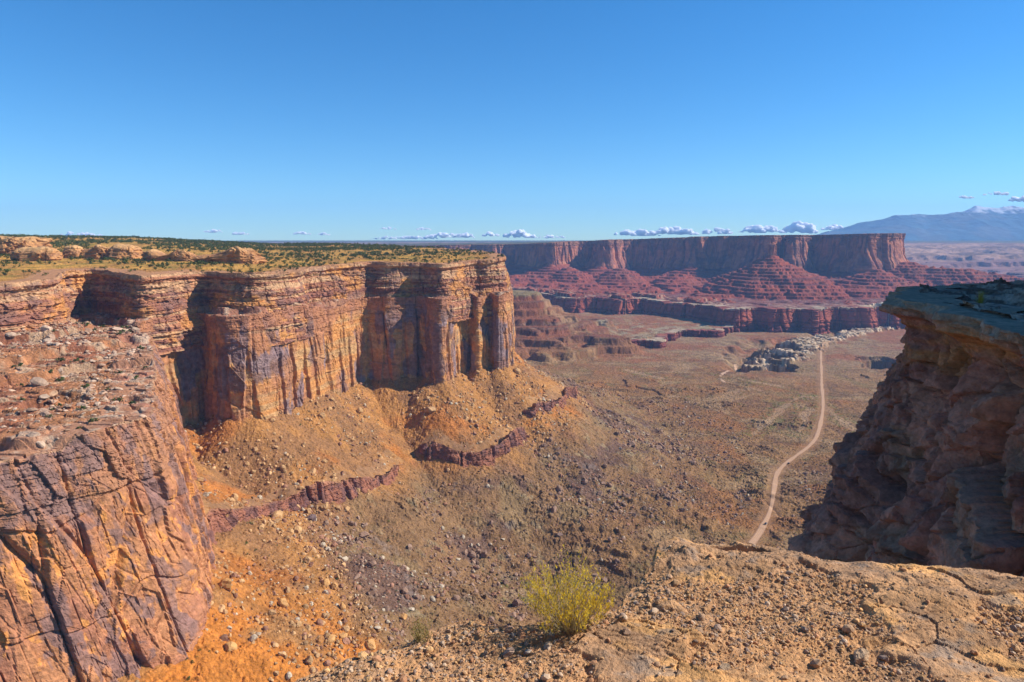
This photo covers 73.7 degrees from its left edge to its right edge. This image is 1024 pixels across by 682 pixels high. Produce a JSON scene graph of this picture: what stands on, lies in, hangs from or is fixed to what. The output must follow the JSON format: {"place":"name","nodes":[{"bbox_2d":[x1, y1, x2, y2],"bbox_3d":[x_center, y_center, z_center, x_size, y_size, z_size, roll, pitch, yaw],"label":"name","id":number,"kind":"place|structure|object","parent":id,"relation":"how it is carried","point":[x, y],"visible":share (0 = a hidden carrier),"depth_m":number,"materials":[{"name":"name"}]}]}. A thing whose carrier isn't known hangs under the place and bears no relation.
{"place":"outdoors","nodes":[
{"label":"outdoors","id":0,"kind":"place"},
{"bbox_2d":[87,417,100,421],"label":"desert shrub","id":1,"kind":"object","parent":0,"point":[92,420],"visible":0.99,"depth_m":358.91,"materials":[{"name":"green plant"}]},
{"bbox_2d":[0,331,216,681],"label":"promontory cliff","id":2,"kind":"structure","parent":0,"point":[107,559],"depth_m":343.18,"materials":[{"name":"stone"}]},
{"bbox_2d":[120,288,515,426],"bbox_3d":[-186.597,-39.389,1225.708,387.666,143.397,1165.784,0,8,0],"label":"mesa cliff","id":3,"kind":"structure","parent":0,"point":[235,368],"depth_m":820.59,"materials":[{"name":"stone"}]},
{"bbox_2d":[0,236,1023,681],"bbox_3d":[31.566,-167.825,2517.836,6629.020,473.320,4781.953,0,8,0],"label":"canyon ground","id":4,"kind":"structure","parent":0,"point":[514,498],"depth_m":852.59,"materials":[{"name":"brown soil"}]},
{"bbox_2d":[0,236,52,253],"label":"rock outcrop","id":5,"kind":"object","parent":4,"relation":"on","point":[8,245],"visible":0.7,"depth_m":918.84,"materials":[{"name":"stone"}]},
{"bbox_2d":[9,246,63,260],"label":"rock outcrop","id":6,"kind":"object","parent":4,"relation":"on","point":[45,253],"visible":0.95,"depth_m":840.35,"materials":[{"name":"stone"}]},
{"bbox_2d":[62,245,82,258],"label":"rock outcrop","id":7,"kind":"object","parent":4,"relation":"on","point":[74,250],"visible":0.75,"depth_m":888.18,"materials":[{"name":"stone"}]},
{"bbox_2d":[80,244,111,259],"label":"rock outcrop","id":8,"kind":"object","parent":4,"relation":"on","point":[97,252],"visible":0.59,"depth_m":892.99,"materials":[{"name":"stone"}]},
{"bbox_2d":[107,243,142,259],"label":"rock outcrop","id":9,"kind":"object","parent":4,"relation":"on","point":[118,251],"visible":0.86,"depth_m":892.31,"materials":[{"name":"stone"}]},
{"bbox_2d":[0,306,252,451],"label":"bench rubble","id":10,"kind":"object","parent":4,"relation":"on","point":[37,381],"visible":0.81,"depth_m":461.91,"materials":[{"name":"stone"}]},
{"bbox_2d":[141,249,197,261],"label":"rock outcrop","id":11,"kind":"object","parent":4,"relation":"on","point":[177,255],"visible":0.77,"depth_m":877.45,"materials":[{"name":"stone"}]},
{"bbox_2d":[219,578,231,590],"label":"boulder","id":12,"kind":"object","parent":4,"relation":"on","point":[225,583],"visible":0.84,"depth_m":430.24,"materials":[{"name":"brown stone"}]},
{"bbox_2d":[191,246,267,263],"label":"rock outcrop","id":13,"kind":"object","parent":4,"relation":"on","point":[237,255],"visible":0.93,"depth_m":876.46,"materials":[{"name":"stone"}]},
{"bbox_2d":[225,641,236,651],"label":"boulder","id":14,"kind":"object","parent":4,"relation":"on","point":[230,646],"visible":1,"depth_m":383.84,"materials":[{"name":"beige stone"}]},
{"bbox_2d":[230,493,237,500],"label":"boulder","id":15,"kind":"object","parent":4,"relation":"on","point":[234,496],"visible":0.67,"depth_m":596.01,"materials":[{"name":"beige stone"}]},
{"bbox_2d":[0,233,503,274],"bbox_3d":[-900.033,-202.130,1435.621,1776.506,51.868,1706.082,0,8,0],"label":"juniper scrubland","id":16,"kind":"structure","parent":4,"relation":"on","point":[195,243],"depth_m":1252.65,"materials":[{"name":"green plant"}]},
{"bbox_2d":[0,247,511,354],"bbox_3d":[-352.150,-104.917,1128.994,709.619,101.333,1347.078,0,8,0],"label":"mesa rim ledges","id":17,"kind":"object","parent":4,"relation":"on","point":[166,299],"visible":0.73,"depth_m":726.80,"materials":[{"name":"stone"}]},
{"bbox_2d":[271,510,282,518],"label":"boulder","id":18,"kind":"object","parent":4,"relation":"on","point":[277,514],"visible":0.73,"depth_m":596.49,"materials":[{"name":"beige stone"}]},
{"bbox_2d":[277,598,288,607],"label":"boulder","id":19,"kind":"object","parent":4,"relation":"on","point":[282,602],"visible":0.99,"depth_m":452.37,"materials":[{"name":"beige stone"}]},
{"bbox_2d":[286,527,293,532],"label":"boulder","id":20,"kind":"object","parent":4,"relation":"on","point":[290,529],"visible":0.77,"depth_m":573.16,"materials":[{"name":"beige stone"}]},
{"bbox_2d":[293,526,301,533],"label":"boulder","id":21,"kind":"object","parent":4,"relation":"on","point":[297,529],"visible":0.96,"depth_m":580.30,"materials":[{"name":"beige stone"}]},
{"bbox_2d":[203,449,403,544],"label":"ledge outcrop","id":22,"kind":"object","parent":4,"relation":"on","point":[221,517],"visible":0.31,"depth_m":657.97,"materials":[{"name":"stone"}]},
{"bbox_2d":[302,556,311,563],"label":"boulder","id":23,"kind":"object","parent":4,"relation":"on","point":[307,559],"visible":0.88,"depth_m":529.20,"materials":[{"name":"stone"}]},
{"bbox_2d":[305,514,316,520],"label":"boulder","id":24,"kind":"object","parent":4,"relation":"on","point":[312,517],"visible":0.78,"depth_m":626.17,"materials":[{"name":"grey stone"}]},
{"bbox_2d":[309,468,315,473],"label":"boulder","id":25,"kind":"object","parent":4,"relation":"on","point":[312,471],"visible":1,"depth_m":694.87,"materials":[{"name":"beige stone"}]},
{"bbox_2d":[317,413,325,418],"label":"boulder","id":26,"kind":"object","parent":4,"relation":"on","point":[322,415],"visible":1,"depth_m":783.54,"materials":[{"name":"stone"}]},
{"bbox_2d":[320,503,327,509],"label":"boulder","id":27,"kind":"object","parent":4,"relation":"on","point":[324,506],"visible":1,"depth_m":650.84,"materials":[{"name":"beige stone"}]},
{"bbox_2d":[322,578,329,586],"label":"boulder","id":28,"kind":"object","parent":4,"relation":"on","point":[325,582],"visible":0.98,"depth_m":497.44,"materials":[{"name":"stone"}]},
{"bbox_2d":[326,634,335,644],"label":"boulder","id":29,"kind":"object","parent":4,"relation":"on","point":[330,638],"visible":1,"depth_m":429.93,"materials":[{"name":"beige stone"}]},
{"bbox_2d":[330,582,337,589],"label":"boulder","id":30,"kind":"object","parent":4,"relation":"on","point":[334,585],"visible":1,"depth_m":500.96,"materials":[{"name":"stone"}]},
{"bbox_2d":[340,602,345,609],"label":"boulder","id":31,"kind":"object","parent":4,"relation":"on","point":[342,605],"visible":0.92,"depth_m":476.07,"materials":[{"name":"beige stone"}]},
{"bbox_2d":[339,633,347,638],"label":"boulder","id":32,"kind":"object","parent":4,"relation":"on","point":[342,635],"visible":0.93,"depth_m":440.79,"materials":[{"name":"beige stone"}]},
{"bbox_2d":[359,531,368,537],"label":"boulder","id":33,"kind":"object","parent":4,"relation":"on","point":[363,534],"visible":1,"depth_m":648.37,"materials":[{"name":"stone"}]},
{"bbox_2d":[365,638,375,650],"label":"boulder","id":34,"kind":"object","parent":4,"relation":"on","point":[370,644],"visible":1,"depth_m":441.47,"materials":[{"name":"beige stone"}]},
{"bbox_2d":[368,560,375,567],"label":"boulder","id":35,"kind":"object","parent":4,"relation":"on","point":[372,563],"visible":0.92,"depth_m":565.83,"materials":[{"name":"brown stone"}]},
{"bbox_2d":[400,587,407,593],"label":"boulder","id":36,"kind":"object","parent":4,"relation":"on","point":[404,590],"visible":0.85,"depth_m":546.81,"materials":[{"name":"stone"}]},
{"bbox_2d":[400,613,407,619],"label":"boulder","id":37,"kind":"object","parent":4,"relation":"on","point":[403,616],"visible":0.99,"depth_m":501.14,"materials":[{"name":"beige stone"}]},
{"bbox_2d":[414,594,421,599],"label":"boulder","id":38,"kind":"object","parent":4,"relation":"on","point":[417,596],"visible":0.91,"depth_m":546.72,"materials":[{"name":"stone"}]},
{"bbox_2d":[423,406,435,413],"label":"boulder","id":39,"kind":"object","parent":4,"relation":"on","point":[429,410],"visible":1,"depth_m":883.12,"materials":[{"name":"stone"}]},
{"bbox_2d":[444,539,451,545],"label":"boulder","id":40,"kind":"object","parent":4,"relation":"on","point":[447,542],"visible":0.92,"depth_m":701.59,"materials":[{"name":"stone"}]},
{"bbox_2d":[452,595,459,600],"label":"boulder","id":41,"kind":"object","parent":4,"relation":"on","point":[456,597],"visible":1,"depth_m":573.30,"materials":[{"name":"brown stone"}]},
{"bbox_2d":[468,551,475,557],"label":"boulder","id":42,"kind":"object","parent":4,"relation":"on","point":[471,554],"visible":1,"depth_m":704.81,"materials":[{"name":"stone"}]},
{"bbox_2d":[418,426,529,467],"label":"ledge outcrop","id":43,"kind":"object","parent":4,"relation":"on","point":[457,453],"visible":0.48,"depth_m":845.16,"materials":[{"name":"stone"}]},
{"bbox_2d":[135,353,828,681],"bbox_3d":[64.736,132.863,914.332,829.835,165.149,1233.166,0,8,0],"label":"talus rocks","id":44,"kind":"object","parent":4,"relation":"on","point":[319,621],"visible":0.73,"depth_m":670.96,"materials":[{"name":"stone"}]},
{"bbox_2d":[481,551,486,557],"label":"boulder","id":45,"kind":"object","parent":4,"relation":"on","point":[484,554],"visible":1,"depth_m":713.76,"materials":[{"name":"stone"}]},
{"bbox_2d":[508,612,515,617],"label":"boulder","id":46,"kind":"object","parent":4,"relation":"on","point":[512,614],"visible":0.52,"depth_m":609.40,"materials":[{"name":"beige stone"}]},
{"bbox_2d":[512,599,521,606],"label":"boulder","id":47,"kind":"object","parent":4,"relation":"on","point":[517,602],"visible":0.97,"depth_m":646.91,"materials":[{"name":"stone"}]},
{"bbox_2d":[201,303,889,622],"bbox_3d":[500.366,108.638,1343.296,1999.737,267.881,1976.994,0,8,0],"label":"canyon scrub","id":48,"kind":"object","parent":4,"relation":"on","point":[645,422],"visible":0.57,"depth_m":1353.60,"materials":[{"name":"green plant"}]},
{"bbox_2d":[521,383,577,417],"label":"ledge outcrop","id":49,"kind":"object","parent":4,"relation":"on","point":[531,412],"visible":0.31,"depth_m":1007.26,"materials":[{"name":"stone"}]},
{"bbox_2d":[551,506,556,512],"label":"boulder","id":50,"kind":"object","parent":4,"relation":"on","point":[553,509],"visible":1,"depth_m":794.53,"materials":[{"name":"brown stone"}]},
{"bbox_2d":[555,485,562,491],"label":"boulder","id":51,"kind":"object","parent":4,"relation":"on","point":[558,488],"visible":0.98,"depth_m":836.35,"materials":[{"name":"stone"}]},
{"bbox_2d":[628,441,635,445],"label":"boulder","id":52,"kind":"object","parent":4,"relation":"on","point":[631,443],"visible":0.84,"depth_m":998.13,"materials":[{"name":"stone"}]},
{"bbox_2d":[631,325,733,347],"bbox_3d":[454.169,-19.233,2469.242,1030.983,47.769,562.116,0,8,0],"label":"pale rimmed cliffs","id":53,"kind":"structure","parent":4,"relation":"on","point":[658,340],"depth_m":2439.51,"materials":[{"name":"stone"}]},
{"bbox_2d":[541,292,905,335],"bbox_3d":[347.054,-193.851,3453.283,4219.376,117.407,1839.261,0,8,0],"label":"red wall","id":54,"kind":"structure","parent":4,"relation":"on","point":[821,320],"depth_m":2651.56,"materials":[{"name":"red stone"}]},
{"bbox_2d":[767,244,776,255],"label":"rock tower","id":55,"kind":"structure","parent":4,"relation":"on","point":[772,249],"depth_m":3339.54,"materials":[{"name":"red stone"}]},
{"bbox_2d":[0,0,1023,239],"label":"sky","id":56,"kind":"structure","parent":0,"point":[184,119],"materials":[{"name":"blue"}]},
{"bbox_2d":[216,240,1023,277],"bbox_3d":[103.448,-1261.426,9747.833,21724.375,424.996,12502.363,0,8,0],"label":"distant country","id":57,"kind":"structure","parent":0,"point":[1003,257],"depth_m":7556.21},
{"bbox_2d":[401,233,909,272],"bbox_3d":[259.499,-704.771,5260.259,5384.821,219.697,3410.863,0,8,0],"label":"mesa cliff","id":58,"kind":"structure","parent":0,"point":[854,253],"depth_m":4104.84,"materials":[{"name":"stone"}]},
{"bbox_2d":[295,537,1023,681],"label":"rocky ledge","id":59,"kind":"object","parent":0,"point":[896,603],"visible":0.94,"depth_m":6.94,"materials":[{"name":"beige stone"}]},
{"bbox_2d":[398,616,432,643],"bbox_3d":[-0.994,2.976,6.972,0.377,0.328,0.299,0,8,0],"label":"dry bush","id":60,"kind":"object","parent":59,"relation":"on","point":[418,634],"visible":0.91,"depth_m":6.98,"materials":[{"name":"brown plant"}]},
{"bbox_2d":[517,545,617,635],"bbox_3d":[0.561,2.586,6.968,1.026,0.840,1.005,0,8,0],"label":"rabbitbrush","id":61,"kind":"object","parent":59,"relation":"on","point":[570,609],"visible":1,"depth_m":6.92,"materials":[{"name":"yellow plant"}]},
{"bbox_2d":[622,627,630,634],"bbox_3d":[1.146,2.900,6.827,0.085,0.052,0.104,0,8,3],"label":"stone","id":62,"kind":"object","parent":59,"relation":"on","point":[626,631],"visible":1,"depth_m":6.80,"materials":[{"name":"brown stone"}]},
{"bbox_2d":[299,541,1023,681],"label":"ledge gravel","id":63,"kind":"structure","parent":59,"relation":"on","point":[813,663],"depth_m":6.94,"materials":[{"name":"beige gravel"}]},
{"bbox_2d":[719,663,730,669],"bbox_3d":[1.981,3.048,6.362,0.126,0.052,0.089,-6,10,-35],"label":"stone","id":64,"kind":"object","parent":59,"relation":"on","point":[726,666],"visible":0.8,"depth_m":6.35,"materials":[{"name":"beige stone"}]},
{"bbox_2d":[853,648,868,664],"bbox_3d":[3.412,3.078,6.667,0.216,0.106,0.147,-19,21,-65],"label":"stone","id":65,"kind":"object","parent":59,"relation":"on","point":[860,656],"visible":1,"depth_m":6.63,"materials":[{"name":"beige stone"}]},
{"bbox_2d":[719,364,737,381],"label":"dirt track","id":66,"kind":"structure","parent":0,"point":[723,373],"depth_m":1809.64,"materials":[{"name":"beige soil"}]},
{"bbox_2d":[748,338,834,543],"bbox_3d":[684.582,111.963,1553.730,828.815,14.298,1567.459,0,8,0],"label":"dirt road","id":67,"kind":"structure","parent":0,"point":[757,535],"depth_m":1054.74,"materials":[{"name":"beige soil"}]},
{"bbox_2d":[788,277,1023,576],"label":"rock promontory","id":68,"kind":"structure","parent":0,"point":[926,461],"depth_m":29.71,"materials":[{"name":"stone"}]},
{"bbox_2d":[974,291,987,303],"bbox_3d":[20.639,-1.773,30.063,0.711,0.977,0.709,0,8,0],"label":"grass tuft","id":69,"kind":"object","parent":68,"relation":"on","point":[980,300],"visible":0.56,"depth_m":30.02,"materials":[{"name":"green plant"}]},
{"bbox_2d":[816,206,1023,240],"bbox_3d":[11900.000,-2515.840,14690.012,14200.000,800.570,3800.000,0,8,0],"label":"snowy mountains","id":70,"kind":"structure","parent":0,"point":[981,223],"depth_m":13769.02,"materials":[{"name":"blue stone"}]}
]}

